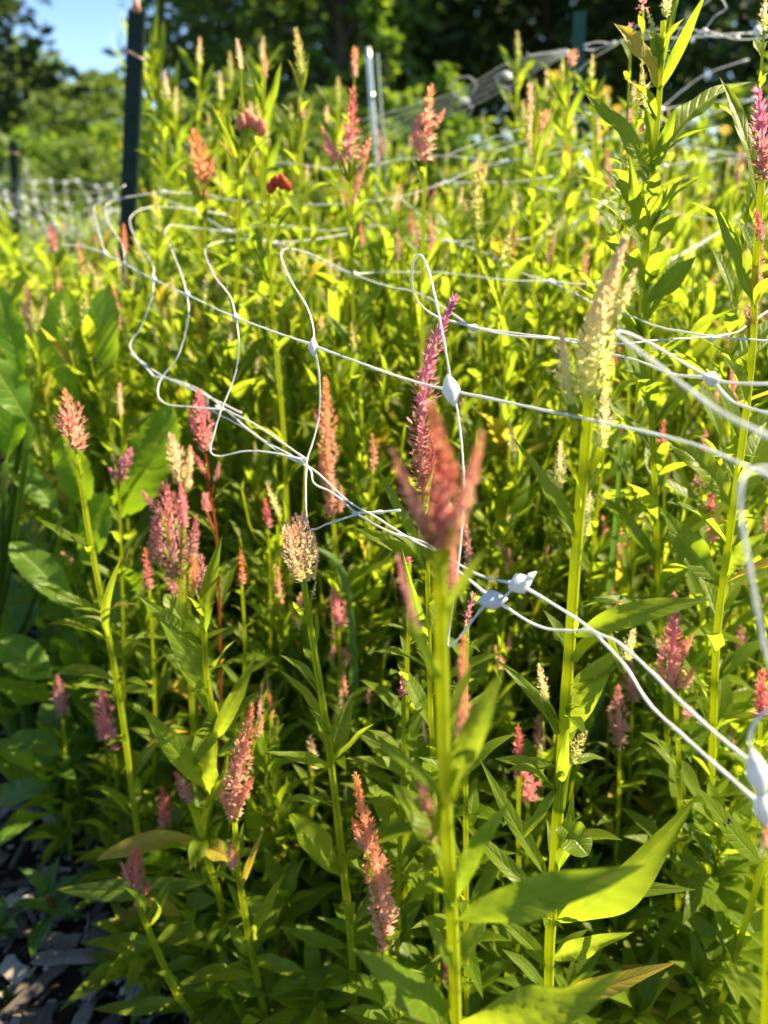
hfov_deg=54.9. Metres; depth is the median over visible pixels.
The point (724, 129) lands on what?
yellow coneflower
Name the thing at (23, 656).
broadleaf plant
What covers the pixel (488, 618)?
celosia plant
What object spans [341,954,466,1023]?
leafy shoot
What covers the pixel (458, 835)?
leafy shoot
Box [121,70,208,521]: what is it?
celosia plant
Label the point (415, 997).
celosia plant
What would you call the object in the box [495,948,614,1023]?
leafy shoot
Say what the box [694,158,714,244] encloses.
celosia plant
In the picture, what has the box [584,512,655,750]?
celosia plant
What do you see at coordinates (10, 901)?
wood chip
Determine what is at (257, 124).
crested bloom
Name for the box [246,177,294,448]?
celosia plant
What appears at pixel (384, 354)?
celosia plant
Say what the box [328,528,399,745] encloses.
celosia plant
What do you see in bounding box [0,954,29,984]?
wood chip
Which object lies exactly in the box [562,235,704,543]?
celosia plant
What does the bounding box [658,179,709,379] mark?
celosia plant
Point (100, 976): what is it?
leafy shoot
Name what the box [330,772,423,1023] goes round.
celosia plant
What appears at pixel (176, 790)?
celosia plant
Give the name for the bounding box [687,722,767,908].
celosia plant
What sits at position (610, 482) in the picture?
celosia plant
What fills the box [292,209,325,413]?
celosia plant
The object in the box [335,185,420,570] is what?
celosia plant
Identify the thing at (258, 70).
celosia plant
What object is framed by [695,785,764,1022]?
celosia leaf shoot
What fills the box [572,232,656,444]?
celosia plant
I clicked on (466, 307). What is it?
celosia plant
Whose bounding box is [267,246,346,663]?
celosia plant
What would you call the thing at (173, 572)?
celosia plant
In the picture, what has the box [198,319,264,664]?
celosia plant
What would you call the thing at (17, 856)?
wood chip
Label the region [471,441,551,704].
celosia plant
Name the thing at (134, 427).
celosia plant
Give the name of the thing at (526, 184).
celosia plant
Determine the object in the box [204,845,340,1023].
leafy shoot
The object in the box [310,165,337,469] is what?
celosia plant
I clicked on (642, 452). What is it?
celosia plant
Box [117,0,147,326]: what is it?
garden post
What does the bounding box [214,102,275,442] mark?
celosia plant
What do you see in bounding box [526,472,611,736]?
celosia plant
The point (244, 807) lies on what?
celosia plant
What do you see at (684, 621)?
celosia plant
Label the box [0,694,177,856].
broadleaf plant
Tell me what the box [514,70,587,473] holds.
celosia plant
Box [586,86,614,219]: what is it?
yellow coneflower
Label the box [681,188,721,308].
celosia plant
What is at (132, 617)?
celosia plant
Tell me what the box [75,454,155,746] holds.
celosia plant
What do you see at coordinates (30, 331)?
celosia plant
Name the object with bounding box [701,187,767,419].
celosia plant
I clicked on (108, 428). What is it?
celosia plant
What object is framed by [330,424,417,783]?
celosia plant
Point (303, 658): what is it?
celosia plant
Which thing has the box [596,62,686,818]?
celosia plant
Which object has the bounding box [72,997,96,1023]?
wood chip
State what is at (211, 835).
celosia plant
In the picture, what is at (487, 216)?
celosia plant
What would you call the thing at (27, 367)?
celosia plant
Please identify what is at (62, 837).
leafy shoot
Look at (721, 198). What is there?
celosia plant
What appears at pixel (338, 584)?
grass blade
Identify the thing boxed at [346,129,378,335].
celosia plant
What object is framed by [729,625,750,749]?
celosia plant
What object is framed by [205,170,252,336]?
celosia plant
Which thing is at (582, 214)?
yellow coneflower
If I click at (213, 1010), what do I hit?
leafy shoot
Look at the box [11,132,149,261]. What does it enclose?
shrub
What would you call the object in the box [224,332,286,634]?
celosia plant
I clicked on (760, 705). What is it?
celosia plant
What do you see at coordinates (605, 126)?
celosia plant
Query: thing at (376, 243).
celosia plant
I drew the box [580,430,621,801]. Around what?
grass blade
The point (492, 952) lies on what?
leafy shoot
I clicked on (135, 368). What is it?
celosia plant
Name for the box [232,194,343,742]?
celosia plant
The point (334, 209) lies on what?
celosia plant
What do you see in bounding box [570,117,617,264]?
celosia plant
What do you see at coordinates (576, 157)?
celosia plant
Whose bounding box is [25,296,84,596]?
celosia plant
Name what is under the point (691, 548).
celosia plant
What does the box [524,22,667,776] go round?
celosia plant
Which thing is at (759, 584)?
celosia plant
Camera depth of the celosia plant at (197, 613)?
1.16 m
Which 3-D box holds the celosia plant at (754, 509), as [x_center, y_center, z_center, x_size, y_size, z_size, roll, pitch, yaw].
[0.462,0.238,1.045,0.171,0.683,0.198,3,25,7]
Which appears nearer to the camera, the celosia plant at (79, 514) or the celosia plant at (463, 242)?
the celosia plant at (79, 514)
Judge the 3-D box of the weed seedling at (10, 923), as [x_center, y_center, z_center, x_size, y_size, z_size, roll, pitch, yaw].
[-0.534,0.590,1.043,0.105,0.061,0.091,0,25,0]
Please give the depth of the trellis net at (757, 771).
0.53 m
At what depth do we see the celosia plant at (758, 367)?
1.45 m
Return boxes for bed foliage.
[0,193,767,566]
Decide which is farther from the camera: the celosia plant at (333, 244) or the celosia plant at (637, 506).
the celosia plant at (333, 244)
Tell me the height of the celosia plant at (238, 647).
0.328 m
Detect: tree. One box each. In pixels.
[0,0,93,166]
[0,34,106,139]
[0,63,38,144]
[59,68,184,159]
[100,0,435,169]
[118,0,283,149]
[195,0,503,175]
[201,0,471,203]
[290,0,610,177]
[303,1,542,190]
[397,0,674,181]
[484,0,751,159]
[489,0,767,171]
[601,0,767,197]
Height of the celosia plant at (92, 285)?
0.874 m
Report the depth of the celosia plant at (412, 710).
0.98 m
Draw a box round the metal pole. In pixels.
[365,47,388,226]
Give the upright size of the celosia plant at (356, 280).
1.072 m
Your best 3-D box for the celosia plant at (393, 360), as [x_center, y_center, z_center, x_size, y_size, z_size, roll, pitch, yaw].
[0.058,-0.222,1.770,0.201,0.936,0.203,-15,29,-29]
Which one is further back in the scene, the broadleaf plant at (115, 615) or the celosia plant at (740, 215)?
the celosia plant at (740, 215)
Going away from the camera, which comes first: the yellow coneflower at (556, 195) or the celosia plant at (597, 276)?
the celosia plant at (597, 276)
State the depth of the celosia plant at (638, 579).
1.00 m
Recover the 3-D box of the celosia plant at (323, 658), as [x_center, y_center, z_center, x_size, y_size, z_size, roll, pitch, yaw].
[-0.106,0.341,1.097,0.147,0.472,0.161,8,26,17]
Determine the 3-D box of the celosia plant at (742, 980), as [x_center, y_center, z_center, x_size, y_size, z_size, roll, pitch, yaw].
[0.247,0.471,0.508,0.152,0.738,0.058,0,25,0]
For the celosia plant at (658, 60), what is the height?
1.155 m
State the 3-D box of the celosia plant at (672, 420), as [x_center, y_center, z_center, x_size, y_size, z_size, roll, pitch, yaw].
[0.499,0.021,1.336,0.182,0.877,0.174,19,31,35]
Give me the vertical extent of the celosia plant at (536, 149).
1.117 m
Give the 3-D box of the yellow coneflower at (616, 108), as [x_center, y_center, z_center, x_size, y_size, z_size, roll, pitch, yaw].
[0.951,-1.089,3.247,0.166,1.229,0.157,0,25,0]
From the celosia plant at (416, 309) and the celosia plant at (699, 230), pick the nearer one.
the celosia plant at (416, 309)
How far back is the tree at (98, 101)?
29.18 m
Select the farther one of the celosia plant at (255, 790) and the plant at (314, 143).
the plant at (314, 143)
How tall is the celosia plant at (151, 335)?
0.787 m
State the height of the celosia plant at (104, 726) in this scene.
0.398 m
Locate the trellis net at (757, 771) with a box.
[61,59,767,828]
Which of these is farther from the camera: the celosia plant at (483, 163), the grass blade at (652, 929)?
the celosia plant at (483, 163)
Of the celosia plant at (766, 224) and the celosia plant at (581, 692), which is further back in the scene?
the celosia plant at (766, 224)
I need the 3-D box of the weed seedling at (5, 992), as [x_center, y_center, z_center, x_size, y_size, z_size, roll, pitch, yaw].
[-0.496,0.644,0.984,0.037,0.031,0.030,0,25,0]
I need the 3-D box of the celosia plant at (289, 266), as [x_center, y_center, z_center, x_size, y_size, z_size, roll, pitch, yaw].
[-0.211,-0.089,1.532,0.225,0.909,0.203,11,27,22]
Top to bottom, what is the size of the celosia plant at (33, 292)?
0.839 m
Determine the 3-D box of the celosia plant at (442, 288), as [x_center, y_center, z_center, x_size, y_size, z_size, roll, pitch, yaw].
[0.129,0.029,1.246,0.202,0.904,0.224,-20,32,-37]
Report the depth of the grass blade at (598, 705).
1.00 m
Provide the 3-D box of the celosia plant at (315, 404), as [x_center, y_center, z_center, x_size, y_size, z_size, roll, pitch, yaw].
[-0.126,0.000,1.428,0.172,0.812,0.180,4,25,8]
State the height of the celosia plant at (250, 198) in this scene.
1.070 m
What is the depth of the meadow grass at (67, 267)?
5.65 m
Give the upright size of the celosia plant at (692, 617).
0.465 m
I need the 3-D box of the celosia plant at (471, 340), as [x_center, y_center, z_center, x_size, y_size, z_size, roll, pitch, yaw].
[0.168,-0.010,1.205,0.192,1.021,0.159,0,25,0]
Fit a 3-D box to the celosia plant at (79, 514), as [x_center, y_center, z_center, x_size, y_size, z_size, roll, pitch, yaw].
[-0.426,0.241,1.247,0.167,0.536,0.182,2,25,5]
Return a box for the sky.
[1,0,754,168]
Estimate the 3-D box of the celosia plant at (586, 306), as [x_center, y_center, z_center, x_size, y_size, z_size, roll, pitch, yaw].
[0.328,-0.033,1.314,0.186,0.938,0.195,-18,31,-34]
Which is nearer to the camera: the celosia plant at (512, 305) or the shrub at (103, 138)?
the celosia plant at (512, 305)
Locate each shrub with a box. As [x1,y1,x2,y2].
[0,126,115,248]
[0,130,89,284]
[3,88,121,215]
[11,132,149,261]
[63,119,141,212]
[111,125,211,287]
[138,94,244,245]
[203,67,297,246]
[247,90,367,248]
[285,85,393,242]
[348,0,404,247]
[357,84,448,256]
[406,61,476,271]
[431,117,514,269]
[471,128,549,225]
[539,150,641,213]
[632,120,750,250]
[698,53,767,228]
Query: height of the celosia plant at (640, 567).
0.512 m
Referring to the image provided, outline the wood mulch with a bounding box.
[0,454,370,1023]
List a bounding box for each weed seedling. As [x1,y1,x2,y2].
[0,894,31,939]
[0,985,18,1004]
[10,855,94,958]
[78,946,124,993]
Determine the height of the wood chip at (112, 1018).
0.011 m
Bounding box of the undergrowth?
[5,465,767,1021]
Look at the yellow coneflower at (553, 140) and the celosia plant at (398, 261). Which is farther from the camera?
the yellow coneflower at (553, 140)
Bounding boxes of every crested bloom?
[236,108,265,167]
[266,173,290,216]
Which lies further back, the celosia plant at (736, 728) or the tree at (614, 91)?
the tree at (614, 91)
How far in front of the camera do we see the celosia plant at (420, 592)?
1.08 m
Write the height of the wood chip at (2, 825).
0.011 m
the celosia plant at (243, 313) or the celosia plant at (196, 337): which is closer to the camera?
the celosia plant at (243, 313)
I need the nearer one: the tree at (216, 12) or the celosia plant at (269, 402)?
the celosia plant at (269, 402)
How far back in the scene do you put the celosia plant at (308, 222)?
1.59 m
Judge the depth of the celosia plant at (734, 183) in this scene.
2.58 m
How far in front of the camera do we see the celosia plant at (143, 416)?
1.22 m
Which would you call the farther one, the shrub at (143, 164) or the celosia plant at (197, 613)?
the shrub at (143, 164)
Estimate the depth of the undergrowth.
1.05 m
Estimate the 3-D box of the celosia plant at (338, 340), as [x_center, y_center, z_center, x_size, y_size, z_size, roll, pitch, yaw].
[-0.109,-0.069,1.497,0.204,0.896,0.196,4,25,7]
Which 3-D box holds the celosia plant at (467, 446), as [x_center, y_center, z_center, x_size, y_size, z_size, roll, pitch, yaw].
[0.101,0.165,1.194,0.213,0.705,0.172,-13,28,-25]
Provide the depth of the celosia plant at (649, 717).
0.97 m
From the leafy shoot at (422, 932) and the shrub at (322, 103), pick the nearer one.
the leafy shoot at (422, 932)
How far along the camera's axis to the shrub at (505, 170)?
5.32 m
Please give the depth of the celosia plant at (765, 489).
1.21 m
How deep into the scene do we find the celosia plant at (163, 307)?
1.77 m
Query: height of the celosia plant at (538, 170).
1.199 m
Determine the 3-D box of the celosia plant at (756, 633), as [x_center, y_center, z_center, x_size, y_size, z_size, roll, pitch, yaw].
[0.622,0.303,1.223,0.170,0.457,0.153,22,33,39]
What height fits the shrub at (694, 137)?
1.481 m
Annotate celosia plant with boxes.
[0,285,79,622]
[0,325,82,597]
[0,348,34,534]
[0,445,36,520]
[1,281,42,425]
[2,301,112,669]
[15,247,56,370]
[18,281,87,469]
[20,280,84,424]
[22,225,77,620]
[23,674,94,859]
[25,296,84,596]
[36,387,174,902]
[38,240,90,555]
[40,300,131,564]
[56,301,140,456]
[57,288,182,608]
[57,534,262,960]
[59,269,122,582]
[60,223,87,310]
[61,506,138,701]
[69,261,141,411]
[72,447,171,794]
[72,720,133,878]
[74,681,133,878]
[75,346,160,594]
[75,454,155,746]
[78,235,102,311]
[83,283,160,570]
[86,548,185,877]
[87,533,230,758]
[91,267,122,376]
[91,383,168,749]
[92,845,223,1023]
[96,271,138,432]
[98,247,147,424]
[105,583,168,746]
[110,232,183,593]
[113,224,152,424]
[118,431,238,787]
[119,273,142,423]
[120,259,164,389]
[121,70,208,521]
[127,191,227,566]
[127,568,231,783]
[130,480,246,830]
[133,308,193,518]
[141,87,198,352]
[141,127,254,641]
[145,276,232,580]
[148,291,221,551]
[153,260,185,391]
[153,550,230,751]
[155,786,177,876]
[156,38,243,427]
[157,307,195,523]
[160,306,197,549]
[163,388,278,819]
[166,113,222,508]
[169,38,281,667]
[171,785,219,852]
[172,264,258,663]
[173,785,231,903]
[174,702,315,1023]
[178,548,280,893]
[184,71,245,385]
[190,346,252,611]
[191,294,200,348]
[193,233,234,473]
[194,272,227,513]
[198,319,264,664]
[200,625,244,740]
[201,51,250,337]
[202,430,296,678]
[203,50,298,608]
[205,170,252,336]
[208,275,276,531]
[208,684,332,923]
[209,275,264,565]
[213,209,270,453]
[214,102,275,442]
[218,498,322,789]
[218,761,253,816]
[220,280,293,533]
[220,454,327,747]
[221,619,250,689]
[223,567,331,780]
[224,121,296,456]
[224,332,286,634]
[226,164,244,249]
[227,103,275,332]
[228,149,282,462]
[230,760,282,861]
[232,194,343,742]
[234,36,298,322]
[235,335,263,492]
[244,672,312,805]
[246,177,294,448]
[250,241,331,626]
[250,693,303,873]
[263,596,330,716]
[264,27,347,584]
[264,237,315,515]
[265,95,331,417]
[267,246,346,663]
[267,311,334,596]
[268,104,321,513]
[268,512,413,1006]
[272,193,289,247]
[275,312,334,600]
[280,138,296,254]
[281,589,366,813]
[283,608,347,801]
[285,198,312,224]
[286,164,338,503]
[286,175,296,229]
[290,734,327,876]
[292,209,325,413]
[292,275,339,599]
[294,86,399,634]
[296,263,408,587]
[297,546,400,823]
[297,667,379,810]
[303,76,370,512]
[304,104,366,437]
[305,46,381,580]
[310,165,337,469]
[311,156,365,456]
[312,376,393,753]
[314,245,367,518]
[314,322,399,715]
[316,561,388,695]
[316,770,377,852]
[317,673,455,991]
[323,181,364,332]
[327,688,355,825]
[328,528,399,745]
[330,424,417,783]
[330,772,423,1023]
[333,222,402,531]
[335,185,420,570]
[338,180,409,582]
[342,291,506,997]
[344,556,442,951]
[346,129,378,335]
[346,146,389,445]
[351,400,646,1023]
[355,123,428,458]
[355,279,409,569]
[359,656,435,805]
[362,178,385,358]
[363,188,419,424]
[364,84,461,657]
[365,213,409,471]
[366,134,397,228]
[367,218,408,387]
[368,227,440,612]
[370,136,395,213]
[370,223,438,607]
[374,211,459,613]
[382,527,458,700]
[383,398,493,678]
[384,216,478,564]
[385,277,459,561]
[387,147,411,216]
[387,498,475,683]
[389,137,427,357]
[404,315,463,506]
[404,492,490,739]
[405,188,492,462]
[406,205,434,302]
[407,246,489,673]
[411,591,516,1017]
[414,196,441,310]
[414,719,469,909]
[417,207,474,449]
[418,168,450,253]
[420,524,525,830]
[428,150,462,320]
[429,159,534,617]
[437,183,487,455]
[447,165,476,491]
[450,389,562,754]
[450,427,515,674]
[451,568,558,781]
[455,202,472,317]
[456,154,497,448]
[461,168,535,540]
[462,232,573,613]
[462,233,708,999]
[463,225,557,686]
[468,181,549,497]
[469,722,576,859]
[471,113,512,413]
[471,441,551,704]
[471,491,561,750]
[471,631,535,804]
[473,149,489,360]
[476,539,555,773]
[476,724,570,978]
[482,100,549,370]
[483,217,559,416]
[484,31,561,397]
[488,211,565,461]
[493,82,569,647]
[501,151,531,258]
[502,771,565,978]
[504,77,557,391]
[504,162,541,268]
[507,525,589,791]
[512,97,573,453]
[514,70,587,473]
[514,205,589,564]
[515,220,562,437]
[515,328,584,605]
[517,515,662,803]
[518,56,600,460]
[520,164,542,333]
[520,715,564,866]
[522,47,618,535]
[523,329,600,668]
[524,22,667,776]
[525,165,589,380]
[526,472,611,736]
[530,516,636,705]
[531,0,679,808]
[533,707,608,866]
[538,212,623,611]
[540,236,610,563]
[543,340,639,647]
[544,213,673,648]
[548,72,599,310]
[557,122,590,285]
[561,54,626,351]
[561,185,603,429]
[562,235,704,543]
[562,684,657,922]
[563,148,640,647]
[565,126,642,329]
[566,770,616,862]
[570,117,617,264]
[571,840,611,925]
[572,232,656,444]
[573,91,624,266]
[574,0,758,822]
[583,165,640,217]
[583,506,653,751]
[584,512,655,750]
[587,587,637,792]
[592,658,660,857]
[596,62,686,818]
[598,208,617,245]
[598,418,700,802]
[598,564,682,772]
[601,102,676,742]
[603,126,667,346]
[606,81,700,484]
[606,452,727,773]
[615,277,663,492]
[619,152,685,486]
[620,591,762,1008]
[624,78,767,930]
[624,239,673,572]
[629,0,767,834]
[630,276,717,587]
[631,764,649,801]
[636,430,743,773]
[638,180,695,573]
[638,605,734,812]
[639,148,767,527]
[639,240,734,592]
[641,106,708,470]
[644,224,708,484]
[648,367,730,641]
[648,491,767,797]
[651,492,767,723]
[653,150,696,437]
[656,565,725,654]
[656,846,693,911]
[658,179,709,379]
[661,147,688,228]
[661,253,728,556]
[678,105,726,318]
[678,133,716,239]
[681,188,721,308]
[681,417,767,679]
[687,299,747,540]
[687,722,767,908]
[688,336,767,738]
[691,207,767,514]
[691,218,767,482]
[691,248,761,480]
[691,667,767,981]
[692,158,745,367]
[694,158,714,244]
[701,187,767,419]
[702,160,748,360]
[707,143,743,251]
[713,233,767,561]
[713,477,767,677]
[718,224,767,353]
[718,825,767,1023]
[719,188,748,302]
[720,219,767,361]
[722,488,767,691]
[723,477,767,679]
[725,229,767,529]
[726,585,767,739]
[727,662,767,839]
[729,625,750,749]
[731,663,767,750]
[742,585,765,679]
[754,832,766,910]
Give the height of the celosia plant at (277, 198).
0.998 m
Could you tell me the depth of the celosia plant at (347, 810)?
0.94 m
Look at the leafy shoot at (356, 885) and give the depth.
0.91 m
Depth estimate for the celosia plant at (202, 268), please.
1.62 m
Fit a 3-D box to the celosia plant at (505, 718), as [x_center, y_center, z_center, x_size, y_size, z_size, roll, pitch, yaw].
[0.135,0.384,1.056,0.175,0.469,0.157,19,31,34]
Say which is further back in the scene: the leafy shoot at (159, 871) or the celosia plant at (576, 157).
the celosia plant at (576, 157)
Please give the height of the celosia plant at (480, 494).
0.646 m
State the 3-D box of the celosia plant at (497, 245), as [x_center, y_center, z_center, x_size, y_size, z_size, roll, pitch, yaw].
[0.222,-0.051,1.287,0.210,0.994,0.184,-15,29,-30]
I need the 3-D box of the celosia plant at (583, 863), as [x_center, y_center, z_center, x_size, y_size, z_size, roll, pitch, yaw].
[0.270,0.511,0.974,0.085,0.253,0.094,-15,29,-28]
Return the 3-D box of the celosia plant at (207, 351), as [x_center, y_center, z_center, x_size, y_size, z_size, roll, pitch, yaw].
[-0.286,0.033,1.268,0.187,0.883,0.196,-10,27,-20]
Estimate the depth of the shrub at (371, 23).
5.15 m
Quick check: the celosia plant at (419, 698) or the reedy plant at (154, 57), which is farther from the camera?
the reedy plant at (154, 57)
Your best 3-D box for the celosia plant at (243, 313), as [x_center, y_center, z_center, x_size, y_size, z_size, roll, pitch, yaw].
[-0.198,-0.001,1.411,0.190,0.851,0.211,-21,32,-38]
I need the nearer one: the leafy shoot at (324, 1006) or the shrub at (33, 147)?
the leafy shoot at (324, 1006)
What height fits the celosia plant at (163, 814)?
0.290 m
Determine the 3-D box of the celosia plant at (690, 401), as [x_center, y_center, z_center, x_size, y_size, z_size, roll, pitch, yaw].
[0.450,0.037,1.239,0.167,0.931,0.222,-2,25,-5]
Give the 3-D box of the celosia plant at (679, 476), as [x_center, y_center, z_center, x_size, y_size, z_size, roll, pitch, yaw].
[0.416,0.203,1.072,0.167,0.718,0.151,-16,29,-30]
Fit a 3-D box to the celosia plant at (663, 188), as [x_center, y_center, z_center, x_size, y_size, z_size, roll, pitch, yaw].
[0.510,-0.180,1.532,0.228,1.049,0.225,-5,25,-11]
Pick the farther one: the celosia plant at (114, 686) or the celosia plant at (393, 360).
the celosia plant at (393, 360)
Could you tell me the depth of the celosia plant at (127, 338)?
1.34 m
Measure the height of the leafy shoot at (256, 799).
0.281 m
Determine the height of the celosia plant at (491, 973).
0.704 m
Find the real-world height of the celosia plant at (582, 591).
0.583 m
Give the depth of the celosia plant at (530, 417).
1.05 m
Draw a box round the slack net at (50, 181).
[0,159,119,262]
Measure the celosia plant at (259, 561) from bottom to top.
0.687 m
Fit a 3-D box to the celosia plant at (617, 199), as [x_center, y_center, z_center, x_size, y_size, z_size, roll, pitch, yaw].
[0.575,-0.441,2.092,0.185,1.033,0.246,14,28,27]
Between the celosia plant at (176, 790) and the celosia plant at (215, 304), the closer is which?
the celosia plant at (176, 790)
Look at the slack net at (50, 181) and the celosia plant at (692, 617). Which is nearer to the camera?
the celosia plant at (692, 617)
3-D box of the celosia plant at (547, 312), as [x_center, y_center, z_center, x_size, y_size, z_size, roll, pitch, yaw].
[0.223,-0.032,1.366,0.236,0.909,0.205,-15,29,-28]
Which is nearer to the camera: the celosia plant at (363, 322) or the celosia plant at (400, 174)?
the celosia plant at (363, 322)
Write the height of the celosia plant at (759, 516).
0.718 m
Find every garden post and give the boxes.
[7,140,25,313]
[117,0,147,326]
[569,11,585,240]
[595,121,602,209]
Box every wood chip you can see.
[0,822,5,831]
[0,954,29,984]
[1,964,69,1017]
[5,894,33,908]
[9,824,35,869]
[20,1004,57,1023]
[30,948,111,966]
[41,868,58,877]
[42,814,55,822]
[53,882,59,903]
[55,899,76,921]
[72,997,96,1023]
[81,961,106,1003]
[89,911,110,946]
[101,1013,125,1023]
[112,951,134,985]
[125,976,150,999]
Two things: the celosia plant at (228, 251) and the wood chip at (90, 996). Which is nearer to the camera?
the wood chip at (90, 996)
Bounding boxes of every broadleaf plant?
[0,286,119,761]
[0,459,94,729]
[0,541,142,762]
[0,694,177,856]
[29,287,147,662]
[34,404,215,741]
[95,558,252,717]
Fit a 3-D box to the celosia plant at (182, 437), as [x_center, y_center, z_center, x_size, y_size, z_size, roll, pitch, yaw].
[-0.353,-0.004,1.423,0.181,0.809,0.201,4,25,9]
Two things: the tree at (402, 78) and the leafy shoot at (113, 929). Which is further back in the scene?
the tree at (402, 78)
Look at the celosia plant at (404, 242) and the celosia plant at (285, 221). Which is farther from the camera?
the celosia plant at (285, 221)
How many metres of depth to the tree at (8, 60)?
18.84 m
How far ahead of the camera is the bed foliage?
1.98 m
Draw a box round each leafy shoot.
[18,718,134,870]
[59,896,183,1023]
[71,817,154,934]
[91,875,213,987]
[109,797,198,924]
[145,939,275,1023]
[177,904,219,963]
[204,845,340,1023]
[215,789,345,905]
[223,773,320,898]
[256,919,373,1023]
[303,845,430,973]
[307,742,377,902]
[328,727,469,933]
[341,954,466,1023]
[411,898,480,998]
[418,732,513,852]
[433,800,556,993]
[461,922,567,1012]
[476,854,584,965]
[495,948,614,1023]
[562,901,684,1023]
[566,779,650,905]
[592,937,701,1023]
[611,850,684,927]
[619,760,689,905]
[621,927,752,1023]
[638,870,763,1023]
[640,719,767,904]
[643,724,750,933]
[648,775,767,1023]
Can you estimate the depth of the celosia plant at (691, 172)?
2.52 m
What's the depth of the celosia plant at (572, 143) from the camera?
1.77 m
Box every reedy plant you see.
[109,0,174,314]
[139,61,192,304]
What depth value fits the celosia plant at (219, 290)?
1.51 m
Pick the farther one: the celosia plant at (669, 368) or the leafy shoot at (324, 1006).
the celosia plant at (669, 368)
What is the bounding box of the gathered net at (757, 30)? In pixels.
[359,0,767,147]
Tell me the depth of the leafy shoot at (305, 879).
0.94 m
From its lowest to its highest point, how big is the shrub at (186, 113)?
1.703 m
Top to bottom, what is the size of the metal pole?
1.349 m
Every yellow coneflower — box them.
[538,93,558,208]
[549,70,560,214]
[553,141,561,216]
[579,90,602,223]
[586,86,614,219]
[611,105,622,169]
[698,125,731,242]
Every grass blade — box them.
[311,544,359,770]
[335,568,360,745]
[574,603,617,798]
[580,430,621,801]
[648,896,654,951]
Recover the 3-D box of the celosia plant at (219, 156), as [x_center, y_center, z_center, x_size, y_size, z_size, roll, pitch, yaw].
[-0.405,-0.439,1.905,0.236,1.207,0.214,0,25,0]
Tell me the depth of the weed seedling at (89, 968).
1.00 m
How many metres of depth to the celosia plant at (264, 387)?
1.12 m
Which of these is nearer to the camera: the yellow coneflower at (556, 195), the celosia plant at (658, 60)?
the celosia plant at (658, 60)
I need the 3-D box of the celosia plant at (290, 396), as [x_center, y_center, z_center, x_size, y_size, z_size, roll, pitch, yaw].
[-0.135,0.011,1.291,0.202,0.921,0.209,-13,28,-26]
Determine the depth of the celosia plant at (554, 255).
1.28 m
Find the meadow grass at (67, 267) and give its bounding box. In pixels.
[0,201,754,379]
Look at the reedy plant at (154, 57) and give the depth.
1.85 m
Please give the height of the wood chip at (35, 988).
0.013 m
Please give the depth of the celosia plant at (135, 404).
1.60 m
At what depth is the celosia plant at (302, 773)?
0.93 m
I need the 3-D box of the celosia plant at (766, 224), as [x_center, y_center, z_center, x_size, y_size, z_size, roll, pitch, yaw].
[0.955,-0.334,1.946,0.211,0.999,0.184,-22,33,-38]
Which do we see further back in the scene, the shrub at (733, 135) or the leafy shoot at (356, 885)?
the shrub at (733, 135)
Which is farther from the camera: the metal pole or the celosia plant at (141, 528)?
the metal pole
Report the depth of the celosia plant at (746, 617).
0.98 m
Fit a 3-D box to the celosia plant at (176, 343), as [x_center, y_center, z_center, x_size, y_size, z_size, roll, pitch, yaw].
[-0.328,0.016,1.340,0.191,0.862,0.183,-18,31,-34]
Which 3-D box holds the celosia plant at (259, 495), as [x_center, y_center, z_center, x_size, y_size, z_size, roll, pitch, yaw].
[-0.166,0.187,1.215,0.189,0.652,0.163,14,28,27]

